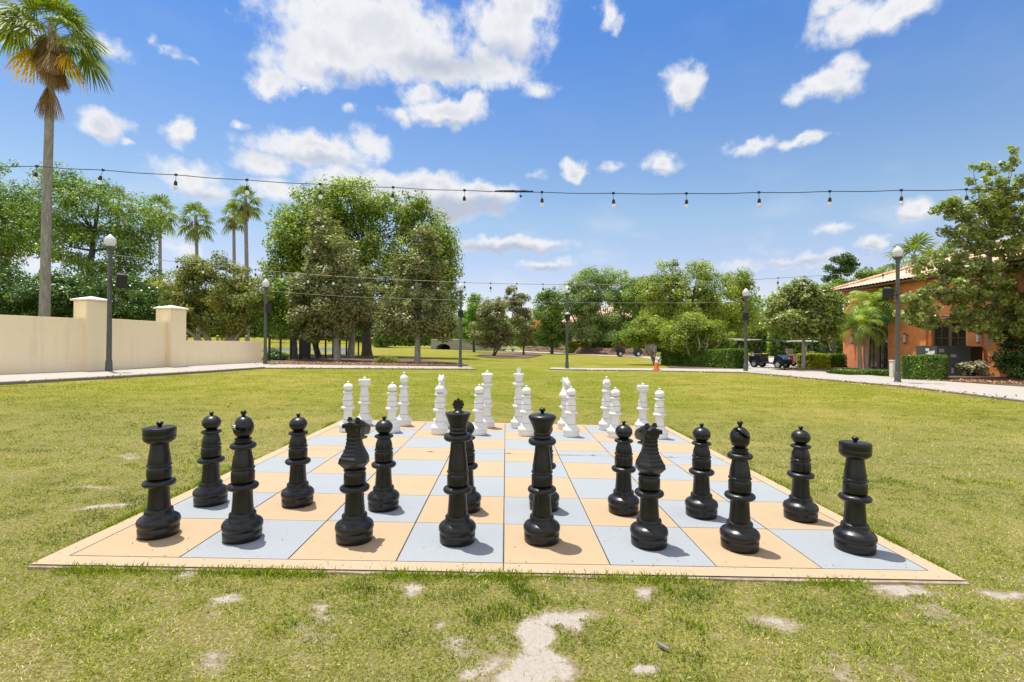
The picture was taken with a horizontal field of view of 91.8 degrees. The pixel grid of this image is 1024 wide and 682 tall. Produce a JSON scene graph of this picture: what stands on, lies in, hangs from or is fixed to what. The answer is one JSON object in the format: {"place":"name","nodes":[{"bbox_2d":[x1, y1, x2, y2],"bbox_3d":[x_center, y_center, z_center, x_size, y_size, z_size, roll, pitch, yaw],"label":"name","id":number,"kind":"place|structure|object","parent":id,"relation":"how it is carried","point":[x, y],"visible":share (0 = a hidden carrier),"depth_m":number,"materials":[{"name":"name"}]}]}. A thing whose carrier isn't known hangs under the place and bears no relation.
{"place":"outdoors","nodes":[
{"label":"outdoors","id":0,"kind":"place"},
{"bbox_2d":[0,333,1023,681],"bbox_3d":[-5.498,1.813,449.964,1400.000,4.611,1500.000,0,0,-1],"label":"lawn","id":1,"kind":"structure","parent":0,"point":[532,641],"depth_m":2.80,"materials":[{"name":"green plant"}]},
{"bbox_2d":[0,159,70,304],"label":"oak tree","id":2,"kind":"object","parent":1,"relation":"on","point":[12,246],"visible":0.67,"depth_m":39.30,"materials":[{"name":"green plant"}]},
{"bbox_2d":[0,256,70,316],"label":"shrub","id":3,"kind":"object","parent":1,"relation":"on","point":[13,304],"visible":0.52,"depth_m":26.80,"materials":[{"name":"green plant"}]},
{"bbox_2d":[0,0,113,316],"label":"fan palm","id":4,"kind":"object","parent":1,"relation":"on","point":[51,60],"visible":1,"depth_m":23.84,"materials":[{"name":"green plant"}]},
{"bbox_2d":[22,266,105,317],"bbox_3d":[-25.064,-1.508,28.030,3.993,5.300,3.418,1,0,-31],"label":"shrub","id":5,"kind":"object","parent":1,"relation":"on","point":[62,301],"visible":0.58,"depth_m":27.31,"materials":[{"name":"green plant"}]},
{"bbox_2d":[15,158,175,307],"bbox_3d":[-31.835,-6.241,38.125,11.002,14.796,6.622,0,0,-1],"label":"oak tree","id":6,"kind":"object","parent":1,"relation":"on","point":[123,233],"visible":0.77,"depth_m":37.35,"materials":[{"name":"green plant"}]},
{"bbox_2d":[99,186,134,303],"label":"fan palm","id":7,"kind":"object","parent":1,"relation":"on","point":[122,193],"visible":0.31,"depth_m":61.81,"materials":[{"name":"green plant"}]},
{"bbox_2d":[82,272,169,320],"bbox_3d":[-22.353,-1.470,29.218,4.637,5.270,3.638,1,0,-23],"label":"shrub","id":8,"kind":"object","parent":1,"relation":"on","point":[142,295],"visible":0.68,"depth_m":28.58,"materials":[{"name":"green plant"}]},
{"bbox_2d":[0,296,261,373],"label":"garden wall","id":9,"kind":"structure","parent":1,"relation":"on","point":[41,344],"depth_m":17.37,"materials":[{"name":"paint"}]},
{"bbox_2d":[0,362,264,381],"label":"walkway","id":10,"kind":"structure","parent":1,"relation":"on","point":[36,376],"depth_m":16.72,"materials":[{"name":"concrete"}]},
{"bbox_2d":[104,234,116,370],"bbox_3d":[-13.893,-1.308,17.129,0.344,4.781,0.344,0,0,-1],"label":"lamp post","id":11,"kind":"object","parent":10,"relation":"on","point":[110,241],"visible":0.94,"depth_m":17.07,"materials":[{"name":"metal"}]},
{"bbox_2d":[116,255,895,292],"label":"string lights","id":12,"kind":"object","parent":11,"relation":"hanging from","point":[412,287],"visible":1,"depth_m":17.91,"materials":[{"name":"plastic"}]},
{"bbox_2d":[0,367,264,384],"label":"walkway kerb","id":13,"kind":"structure","parent":1,"relation":"on","point":[92,378],"depth_m":15.26,"materials":[{"name":"concrete"}]},
{"bbox_2d":[139,193,179,297],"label":"fan palm","id":14,"kind":"object","parent":1,"relation":"on","point":[157,198],"visible":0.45,"depth_m":65.86,"materials":[{"name":"green plant"}]},
{"bbox_2d":[174,201,216,338],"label":"fan palm","id":15,"kind":"object","parent":1,"relation":"on","point":[194,234],"visible":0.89,"depth_m":61.80,"materials":[{"name":"green plant"}]},
{"bbox_2d":[146,249,278,340],"bbox_3d":[-19.201,-2.223,31.905,8.339,7.090,4.991,0,0,-1],"label":"crape myrtle","id":16,"kind":"object","parent":1,"relation":"on","point":[234,318],"visible":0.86,"depth_m":31.29,"materials":[{"name":"green plant"}]},
{"bbox_2d":[217,203,249,340],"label":"fan palm","id":17,"kind":"object","parent":1,"relation":"on","point":[232,226],"visible":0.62,"depth_m":59.87,"materials":[{"name":"green plant"}]},
{"bbox_2d":[225,184,263,340],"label":"fan palm","id":18,"kind":"object","parent":1,"relation":"on","point":[246,211],"visible":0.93,"depth_m":55.82,"materials":[{"name":"green plant"}]},
{"bbox_2d":[268,338,358,360],"bbox_3d":[-13.135,0.623,34.882,0.696,1.476,12.402,0,0,6],"label":"picket fence","id":19,"kind":"object","parent":1,"relation":"on","point":[304,349],"visible":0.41,"depth_m":32.06,"materials":[{"name":"metal"}]},
{"bbox_2d":[257,174,466,355],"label":"oak tree","id":20,"kind":"object","parent":1,"relation":"on","point":[365,209],"visible":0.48,"depth_m":41.64,"materials":[{"name":"green plant"}]},
{"bbox_2d":[267,355,468,365],"bbox_3d":[-10.468,1.274,34.145,11.112,0.253,18.029,1,0,-25],"label":"mulch bed","id":21,"kind":"object","parent":1,"relation":"on","point":[328,358],"visible":0.69,"depth_m":30.68,"materials":[{"name":"brown soil"}]},
{"bbox_2d":[262,279,269,363],"bbox_3d":[-12.518,-1.004,25.194,0.344,4.336,0.344,0,0,-1],"label":"lamp post","id":22,"kind":"object","parent":21,"relation":"on","point":[265,284],"visible":1,"depth_m":25.13,"materials":[{"name":"metal"}]},
{"bbox_2d":[253,273,321,357],"bbox_3d":[-14.787,-1.626,33.599,5.559,5.887,4.064,0,0,-1],"label":"oak tree","id":23,"kind":"object","parent":21,"relation":"on","point":[281,305],"visible":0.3,"depth_m":32.89,"materials":[{"name":"green plant"}]},
{"bbox_2d":[282,206,378,360],"bbox_3d":[-11.626,-3.522,31.543,6.250,9.816,5.009,0,0,-1],"label":"magnolia tree","id":24,"kind":"object","parent":21,"relation":"on","point":[342,317],"visible":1,"depth_m":30.85,"materials":[{"name":"green plant"}]},
{"bbox_2d":[346,260,383,356],"bbox_3d":[-11.587,-2.411,38.304,4.060,7.663,4.284,0,0,-1],"label":"magnolia tree","id":25,"kind":"object","parent":21,"relation":"on","point":[367,325],"visible":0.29,"depth_m":37.92,"materials":[{"name":"green plant"}]},
{"bbox_2d":[370,222,462,362],"bbox_3d":[-5.962,-2.951,31.190,5.637,8.888,4.068,0,0,-20],"label":"magnolia tree","id":26,"kind":"object","parent":21,"relation":"on","point":[397,318],"visible":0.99,"depth_m":30.62,"materials":[{"name":"green plant"}]},
{"bbox_2d":[263,364,475,369],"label":"walkway","id":27,"kind":"structure","parent":1,"relation":"on","point":[275,366],"depth_m":24.29,"materials":[{"name":"concrete"}]},
{"bbox_2d":[458,283,463,366],"bbox_3d":[-2.744,-0.855,26.463,0.344,4.501,0.344,0,0,-1],"label":"lamp post","id":28,"kind":"object","parent":27,"relation":"on","point":[460,288],"visible":0.91,"depth_m":26.40,"materials":[{"name":"metal"}]},
{"bbox_2d":[0,269,842,355],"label":"distant wood","id":29,"kind":"object","parent":1,"relation":"on","point":[257,330],"visible":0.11,"depth_m":96.44,"materials":[{"name":"green plant"}]},
{"bbox_2d":[431,339,503,350],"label":"stone bridge","id":30,"kind":"structure","parent":1,"relation":"on","point":[453,344],"depth_m":94.52,"materials":[{"name":"stone"}]},
{"bbox_2d":[455,292,487,351],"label":"cypress tree","id":31,"kind":"object","parent":1,"relation":"on","point":[469,314],"visible":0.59,"depth_m":75.29,"materials":[{"name":"green plant"}]},
{"bbox_2d":[27,420,969,584],"bbox_3d":[-0.083,1.371,5.521,5.396,0.153,5.402,0,0,-1],"label":"chessboard","id":32,"kind":"object","parent":1,"relation":"on","point":[584,482],"visible":0.49,"depth_m":3.49,"materials":[{"name":"tile"}]},
{"bbox_2d":[135,421,180,540],"bbox_3d":[-2.328,0.901,3.275,0.247,0.745,0.247,0,0,-18],"label":"chess rook","id":33,"kind":"object","parent":32,"relation":"on","point":[159,518],"visible":1,"depth_m":3.22,"materials":[{"name":"black plastic"}]},
{"bbox_2d":[192,411,227,507],"bbox_3d":[-2.373,0.916,3.914,0.247,0.721,0.247,0,0,-1],"label":"chess pawn","id":34,"kind":"object","parent":32,"relation":"on","point":[210,490],"visible":0.99,"depth_m":3.86,"materials":[{"name":"black plastic"}]},
{"bbox_2d":[221,410,263,544],"bbox_3d":[-1.759,0.868,3.244,0.247,0.836,0.247,0,0,39],"label":"chess bishop","id":35,"kind":"object","parent":32,"relation":"on","point":[242,523],"visible":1,"depth_m":3.19,"materials":[{"name":"black plastic"}]},
{"bbox_2d":[281,413,313,508],"bbox_3d":[-1.697,0.931,3.935,0.247,0.721,0.247,1,0,-41],"label":"chess pawn","id":36,"kind":"object","parent":32,"relation":"on","point":[297,491],"visible":1,"depth_m":3.88,"materials":[{"name":"black plastic"}]},
{"bbox_2d":[339,381,354,432],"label":"chess pawn","id":37,"kind":"object","parent":32,"relation":"on","point":[347,406],"visible":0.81,"depth_m":7.08,"materials":[{"name":"white plastic"}]},
{"bbox_2d":[335,417,373,545],"bbox_3d":[-1.032,0.900,3.259,0.246,0.806,0.246,1,0,-30],"label":"chess knight","id":38,"kind":"object","parent":32,"relation":"on","point":[354,525],"visible":1,"depth_m":3.20,"materials":[{"name":"black plastic"}]},
{"bbox_2d":[358,377,372,424],"bbox_3d":[-2.300,0.930,7.736,0.247,0.745,0.247,0,0,-1],"label":"chess rook","id":39,"kind":"object","parent":32,"relation":"on","point":[364,402],"visible":0.89,"depth_m":7.68,"materials":[{"name":"white plastic"}]},
{"bbox_2d":[367,416,399,512],"bbox_3d":[-1.006,0.947,3.892,0.247,0.721,0.247,0,0,9],"label":"chess pawn","id":40,"kind":"object","parent":32,"relation":"on","point":[383,495],"visible":1,"depth_m":3.83,"materials":[{"name":"black plastic"}]},
{"bbox_2d":[385,382,400,432],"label":"chess pawn","id":41,"kind":"object","parent":32,"relation":"on","point":[392,408],"visible":0.91,"depth_m":7.11,"materials":[{"name":"white plastic"}]},
{"bbox_2d":[397,372,411,426],"bbox_3d":[-1.687,0.898,7.744,0.247,0.836,0.247,0,0,13],"label":"chess bishop","id":42,"kind":"object","parent":32,"relation":"on","point":[404,418],"visible":0.99,"depth_m":7.69,"materials":[{"name":"white plastic"}]},
{"bbox_2d":[431,383,447,434],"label":"chess pawn","id":43,"kind":"object","parent":32,"relation":"on","point":[439,426],"visible":1,"depth_m":7.05,"materials":[{"name":"white plastic"}]},
{"bbox_2d":[439,398,475,546],"bbox_3d":[-0.358,0.848,3.280,0.247,0.940,0.247,0,0,-6],"label":"chess king","id":44,"kind":"object","parent":32,"relation":"on","point":[457,526],"visible":1,"depth_m":3.22,"materials":[{"name":"black plastic"}]},
{"bbox_2d":[465,421,480,513],"bbox_3d":[-0.362,0.962,3.900,0.247,0.721,0.247,1,0,-31],"label":"chess pawn","id":45,"kind":"object","parent":32,"relation":"on","point":[473,500],"visible":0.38,"depth_m":3.85,"materials":[{"name":"black plastic"}]},
{"bbox_2d":[472,384,486,435],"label":"chess pawn","id":46,"kind":"object","parent":32,"relation":"on","point":[480,426],"visible":0.98,"depth_m":7.08,"materials":[{"name":"white plastic"}]},
{"bbox_2d":[481,370,494,427],"bbox_3d":[-0.389,0.903,7.760,0.247,0.886,0.247,0,0,-1],"label":"chess queen","id":47,"kind":"object","parent":32,"relation":"on","point":[489,420],"visible":0.83,"depth_m":7.70,"materials":[{"name":"white plastic"}]},
{"bbox_2d":[511,368,524,428],"bbox_3d":[0.103,0.887,7.766,0.247,0.940,0.247,0,0,-1],"label":"chess king","id":48,"kind":"object","parent":32,"relation":"on","point":[516,420],"visible":0.83,"depth_m":7.71,"materials":[{"name":"white plastic"}]},
{"bbox_2d":[518,385,533,436],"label":"chess pawn","id":49,"kind":"object","parent":32,"relation":"on","point":[525,428],"visible":0.96,"depth_m":7.08,"materials":[{"name":"white plastic"}]},
{"bbox_2d":[523,408,559,546],"bbox_3d":[0.201,0.888,3.319,0.247,0.886,0.247,0,0,-1],"label":"chess queen","id":50,"kind":"object","parent":32,"relation":"on","point":[541,526],"visible":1,"depth_m":3.26,"materials":[{"name":"black plastic"}]},
{"bbox_2d":[529,427,559,511],"bbox_3d":[0.258,0.976,3.965,0.247,0.721,0.247,0,0,19],"label":"chess pawn","id":51,"kind":"object","parent":32,"relation":"on","point":[555,497],"visible":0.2,"depth_m":3.91,"materials":[{"name":"black plastic"}]},
{"bbox_2d":[557,377,570,429],"bbox_3d":[0.838,0.971,7.774,0.246,0.806,0.246,0,0,30],"label":"chess knight","id":52,"kind":"object","parent":32,"relation":"on","point":[562,421],"visible":0.69,"depth_m":7.71,"materials":[{"name":"white plastic"}]},
{"bbox_2d":[562,386,579,437],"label":"chess pawn","id":53,"kind":"object","parent":32,"relation":"on","point":[570,429],"visible":1,"depth_m":7.09,"materials":[{"name":"white plastic"}]},
{"bbox_2d":[598,376,611,430],"bbox_3d":[1.482,0.971,7.782,0.247,0.836,0.247,1,0,-33],"label":"chess bishop","id":54,"kind":"object","parent":32,"relation":"on","point":[604,423],"visible":0.95,"depth_m":7.73,"materials":[{"name":"white plastic"}]},
{"bbox_2d":[607,387,621,437],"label":"chess pawn","id":55,"kind":"object","parent":32,"relation":"on","point":[615,413],"visible":0.91,"depth_m":7.11,"materials":[{"name":"white plastic"}]},
{"bbox_2d":[608,421,639,516],"bbox_3d":[0.884,0.990,3.928,0.247,0.721,0.247,0,0,-21],"label":"chess pawn","id":56,"kind":"object","parent":32,"relation":"on","point":[623,500],"visible":1,"depth_m":3.87,"materials":[{"name":"black plastic"}]},
{"bbox_2d":[635,383,650,429],"bbox_3d":[2.053,1.029,7.789,0.247,0.745,0.247,1,0,-24],"label":"chess rook","id":57,"kind":"object","parent":32,"relation":"on","point":[642,407],"visible":0.88,"depth_m":7.73,"materials":[{"name":"white plastic"}]},
{"bbox_2d":[630,423,667,550],"bbox_3d":[0.911,0.945,3.295,0.246,0.806,0.246,0,0,28],"label":"chess knight","id":58,"kind":"object","parent":32,"relation":"on","point":[648,530],"visible":1,"depth_m":3.23,"materials":[{"name":"black plastic"}]},
{"bbox_2d":[653,388,667,439],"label":"chess pawn","id":59,"kind":"object","parent":32,"relation":"on","point":[659,414],"visible":0.91,"depth_m":7.10,"materials":[{"name":"white plastic"}]},
{"bbox_2d":[685,423,717,519],"bbox_3d":[1.486,1.004,3.890,0.247,0.721,0.247,0,0,29],"label":"chess pawn","id":60,"kind":"object","parent":32,"relation":"on","point":[701,503],"visible":1,"depth_m":3.83,"materials":[{"name":"black plastic"}]},
{"bbox_2d":[719,420,760,553],"bbox_3d":[1.504,0.943,3.277,0.247,0.836,0.247,0,0,-1],"label":"chess bishop","id":61,"kind":"object","parent":32,"relation":"on","point":[739,533],"visible":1,"depth_m":3.22,"materials":[{"name":"black plastic"}]},
{"bbox_2d":[782,426,818,522],"bbox_3d":[2.250,1.021,3.868,0.247,0.721,0.247,0,0,-11],"label":"chess pawn","id":62,"kind":"object","parent":32,"relation":"on","point":[799,505],"visible":1,"depth_m":3.81,"materials":[{"name":"black plastic"}]},
{"bbox_2d":[833,436,877,555],"bbox_3d":[2.278,1.006,3.295,0.247,0.745,0.247,0,-2,38],"label":"chess rook","id":63,"kind":"object","parent":32,"relation":"on","point":[853,533],"visible":1,"depth_m":3.24,"materials":[{"name":"black plastic"}]},
{"bbox_2d":[477,352,539,357],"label":"mulch bed","id":64,"kind":"object","parent":1,"relation":"on","point":[513,355],"visible":0.92,"depth_m":57.47,"materials":[{"name":"soil"}]},
{"bbox_2d":[467,296,519,355],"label":"magnolia tree","id":65,"kind":"object","parent":64,"relation":"on","point":[494,328],"visible":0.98,"depth_m":52.20,"materials":[{"name":"green plant"}]},
{"bbox_2d":[503,285,540,354],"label":"magnolia tree","id":66,"kind":"object","parent":64,"relation":"on","point":[517,319],"visible":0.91,"depth_m":61.02,"materials":[{"name":"green plant"}]},
{"bbox_2d":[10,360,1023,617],"bbox_3d":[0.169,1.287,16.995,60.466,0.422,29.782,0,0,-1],"label":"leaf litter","id":67,"kind":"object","parent":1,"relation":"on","point":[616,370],"visible":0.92,"depth_m":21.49,"materials":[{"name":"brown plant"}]},
{"bbox_2d":[531,286,574,353],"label":"tree","id":68,"kind":"object","parent":1,"relation":"on","point":[546,329],"visible":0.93,"depth_m":71.07,"materials":[{"name":"green plant"}]},
{"bbox_2d":[559,265,646,347],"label":"oak tree","id":69,"kind":"object","parent":1,"relation":"on","point":[600,323],"visible":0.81,"depth_m":71.69,"materials":[{"name":"green plant"}]},
{"bbox_2d":[560,307,656,352],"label":"house","id":70,"kind":"structure","parent":1,"relation":"on","point":[652,347],"depth_m":84.17,"materials":[{"name":"orange paint"}]},
{"bbox_2d":[605,273,655,347],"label":"oak tree","id":71,"kind":"object","parent":1,"relation":"on","point":[631,298],"visible":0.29,"depth_m":65.77,"materials":[{"name":"green plant"}]},
{"bbox_2d":[619,313,677,364],"bbox_3d":[9.910,-0.056,34.993,4.878,3.762,2.845,0,0,-1],"label":"crape myrtle","id":72,"kind":"object","parent":1,"relation":"on","point":[636,336],"visible":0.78,"depth_m":34.56,"materials":[{"name":"green plant"}]},
{"bbox_2d":[633,258,761,347],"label":"oak tree","id":73,"kind":"object","parent":1,"relation":"on","point":[675,305],"visible":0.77,"depth_m":58.75,"materials":[{"name":"green plant"}]},
{"bbox_2d":[549,369,1023,402],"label":"walkway kerb","id":74,"kind":"structure","parent":1,"relation":"on","point":[1008,399],"depth_m":19.34,"materials":[{"name":"concrete"}]},
{"bbox_2d":[550,367,1023,399],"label":"walkway","id":75,"kind":"structure","parent":1,"relation":"on","point":[993,390],"depth_m":19.18,"materials":[{"name":"concrete"}]},
{"bbox_2d":[742,288,748,370],"bbox_3d":[12.368,-0.601,26.255,0.344,4.394,0.344,0,0,-1],"label":"lamp post","id":76,"kind":"object","parent":75,"relation":"on","point":[745,292],"visible":0.91,"depth_m":26.19,"materials":[{"name":"metal"}]},
{"bbox_2d":[892,246,903,381],"bbox_3d":[14.604,-1.025,18.787,0.344,5.178,0.344,0,0,-1],"label":"lamp post","id":77,"kind":"object","parent":75,"relation":"on","point":[897,252],"visible":0.98,"depth_m":18.73,"materials":[{"name":"metal"}]},
{"bbox_2d":[819,277,859,352],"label":"tree","id":78,"kind":"object","parent":1,"relation":"on","point":[838,283],"visible":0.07,"depth_m":49.79,"materials":[{"name":"plant"}]},
{"bbox_2d":[820,252,860,309],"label":"pine tree","id":79,"kind":"object","parent":1,"relation":"on","point":[850,262],"visible":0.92,"depth_m":71.50,"materials":[{"name":"green plant"}]},
{"bbox_2d":[829,368,888,375],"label":"hedge","id":80,"kind":"object","parent":1,"relation":"on","point":[873,372],"visible":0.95,"depth_m":23.41,"materials":[{"name":"green plant"}]},
{"bbox_2d":[852,266,890,281],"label":"tree","id":81,"kind":"object","parent":1,"relation":"on","point":[867,273],"visible":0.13,"depth_m":47.52,"materials":[{"name":"plant"}]},
{"bbox_2d":[900,354,949,380],"bbox_3d":[17.019,1.079,20.471,1.368,1.140,1.499,1,0,-43],"label":"hedge","id":82,"kind":"object","parent":1,"relation":"on","point":[923,366],"visible":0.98,"depth_m":20.10,"materials":[{"name":"green plant"}]},
{"bbox_2d":[832,237,1023,376],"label":"clubhouse","id":83,"kind":"structure","parent":1,"relation":"on","point":[911,338],"depth_m":28.00,"materials":[{"name":"orange paint"}]},
{"bbox_2d":[869,324,887,368],"bbox_3d":[22.391,0.347,30.274,0.080,2.750,1.834,0,0,-1],"label":"entrance door","id":84,"kind":"structure","parent":83,"relation":"in","point":[878,355],"depth_m":30.18,"materials":[{"name":"black glass"}]},
{"bbox_2d":[933,322,965,345],"bbox_3d":[22.451,0.242,25.375,0.080,2.400,1.991,0,0,-1],"label":"window","id":85,"kind":"structure","parent":83,"relation":"in","point":[942,336],"depth_m":25.47,"materials":[{"name":"glass"}]},
{"bbox_2d":[916,346,981,375],"bbox_3d":[21.122,0.981,23.916,2.242,1.489,1.454,0,0,5],"label":"utility cabinet","id":86,"kind":"object","parent":1,"relation":"on","point":[959,354],"visible":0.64,"depth_m":23.24,"materials":[{"name":"grey metal"}]},
{"bbox_3d":[-9.593,-0.714,6.449,0.180,3.735,0.180,0,0,-1],"label":"light pole","id":87,"kind":"object","parent":1,"relation":"on","visible":0},
{"bbox_2d":[0,165,1023,208],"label":"string lights","id":88,"kind":"object","parent":87,"relation":"hanging from","point":[175,187],"visible":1,"depth_m":6.46,"materials":[{"name":"rubber"}]},
{"bbox_2d":[0,0,1023,345],"label":"sky","id":89,"kind":"structure","parent":0,"point":[652,99],"materials":[{"name":"blue"}]},
{"bbox_2d":[524,346,653,355],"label":"planted bank","id":90,"kind":"structure","parent":0,"point":[598,350],"depth_m":71.02,"materials":[{"name":"plant"}]},
{"bbox_2d":[563,340,590,352],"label":"hedge","id":91,"kind":"object","parent":90,"relation":"on","point":[573,345],"visible":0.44,"depth_m":76.05,"materials":[{"name":"green plant"}]},
{"bbox_2d":[640,357,888,370],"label":"parking lot","id":92,"kind":"structure","parent":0,"point":[771,359],"depth_m":31.30,"materials":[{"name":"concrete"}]},
{"bbox_2d":[666,365,728,368],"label":"hedge mulch","id":93,"kind":"object","parent":92,"relation":"on","point":[676,366],"visible":0.4,"depth_m":30.50,"materials":[{"name":"soil"}]},
{"bbox_2d":[654,311,736,355],"bbox_3d":[12.215,-0.087,32.733,5.110,3.823,3.050,0,0,-1],"label":"crape myrtle","id":94,"kind":"object","parent":93,"relation":"on","point":[702,330],"visible":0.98,"depth_m":32.20,"materials":[{"name":"green plant"}]},
{"bbox_2d":[660,348,749,368],"bbox_3d":[12.299,1.053,32.313,1.400,1.318,6.765,0,0,-22],"label":"hedge","id":95,"kind":"object","parent":93,"relation":"on","point":[731,358],"visible":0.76,"depth_m":30.98,"materials":[{"name":"green plant"}]},
{"bbox_2d":[749,340,792,367],"bbox_3d":[16.184,0.794,31.081,1.138,1.750,2.284,1,0,-35],"label":"golf cart","id":96,"kind":"object","parent":92,"relation":"on","point":[781,359],"visible":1,"depth_m":30.83,"materials":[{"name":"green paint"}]},
{"bbox_2d":[783,340,817,365],"bbox_3d":[19.280,0.824,32.945,1.138,1.750,2.285,1,0,-36],"label":"golf cart","id":97,"kind":"object","parent":92,"relation":"on","point":[810,349],"visible":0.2,"depth_m":32.95,"materials":[{"name":"red paint"}]},
{"bbox_2d":[779,366,857,370],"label":"mulch island","id":98,"kind":"structure","parent":92,"relation":"on","point":[814,369],"depth_m":28.25,"materials":[{"name":"soil"}]},
{"bbox_2d":[758,276,851,367],"bbox_3d":[17.123,-0.997,29.268,5.010,5.564,3.070,0,0,-1],"label":"magnolia tree","id":99,"kind":"object","parent":98,"relation":"on","point":[809,311],"visible":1,"depth_m":28.72,"materials":[{"name":"green plant"}]},
{"bbox_2d":[795,353,830,367],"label":"hedge","id":100,"kind":"object","parent":98,"relation":"on","point":[816,360],"visible":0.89,"depth_m":30.12,"materials":[{"name":"green plant"}]},
{"bbox_2d":[822,353,847,367],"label":"hedge","id":101,"kind":"object","parent":98,"relation":"on","point":[838,360],"visible":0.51,"depth_m":30.83,"materials":[{"name":"green plant"}]},
{"bbox_2d":[832,286,895,369],"bbox_3d":[20.833,-0.739,29.203,4.544,5.116,3.320,0,0,-22],"label":"date palm","id":102,"kind":"object","parent":92,"relation":"on","point":[861,323],"visible":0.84,"depth_m":28.97,"materials":[{"name":"green plant"}]},
{"bbox_2d":[878,231,942,273],"bbox_3d":[29.983,-3.066,37.067,4.079,9.952,4.371,0,0,-1],"label":"fan palm","id":103,"kind":"object","parent":92,"relation":"on","point":[916,243],"visible":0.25,"depth_m":36.58,"materials":[{"name":"green plant"}]},
{"bbox_2d":[945,375,1023,385],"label":"grass strip","id":104,"kind":"object","parent":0,"point":[993,378],"visible":0.48,"depth_m":21.09,"materials":[{"name":"plant"}]},
{"bbox_2d":[892,145,1023,345],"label":"magnolia tree","id":105,"kind":"object","parent":104,"relation":"on","point":[994,290],"visible":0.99,"depth_m":21.28,"materials":[{"name":"green plant"}]},
{"bbox_2d":[954,361,991,375],"bbox_3d":[21.459,1.322,23.021,1.855,0.908,0.932,0,0,-1],"label":"shrub","id":106,"kind":"object","parent":104,"relation":"on","point":[978,364],"visible":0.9,"depth_m":22.97,"materials":[{"name":"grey plant"}]},
{"bbox_2d":[988,319,1023,378],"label":"shrub","id":107,"kind":"object","parent":104,"relation":"on","point":[1013,367],"visible":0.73,"depth_m":21.63,"materials":[{"name":"green plant"}]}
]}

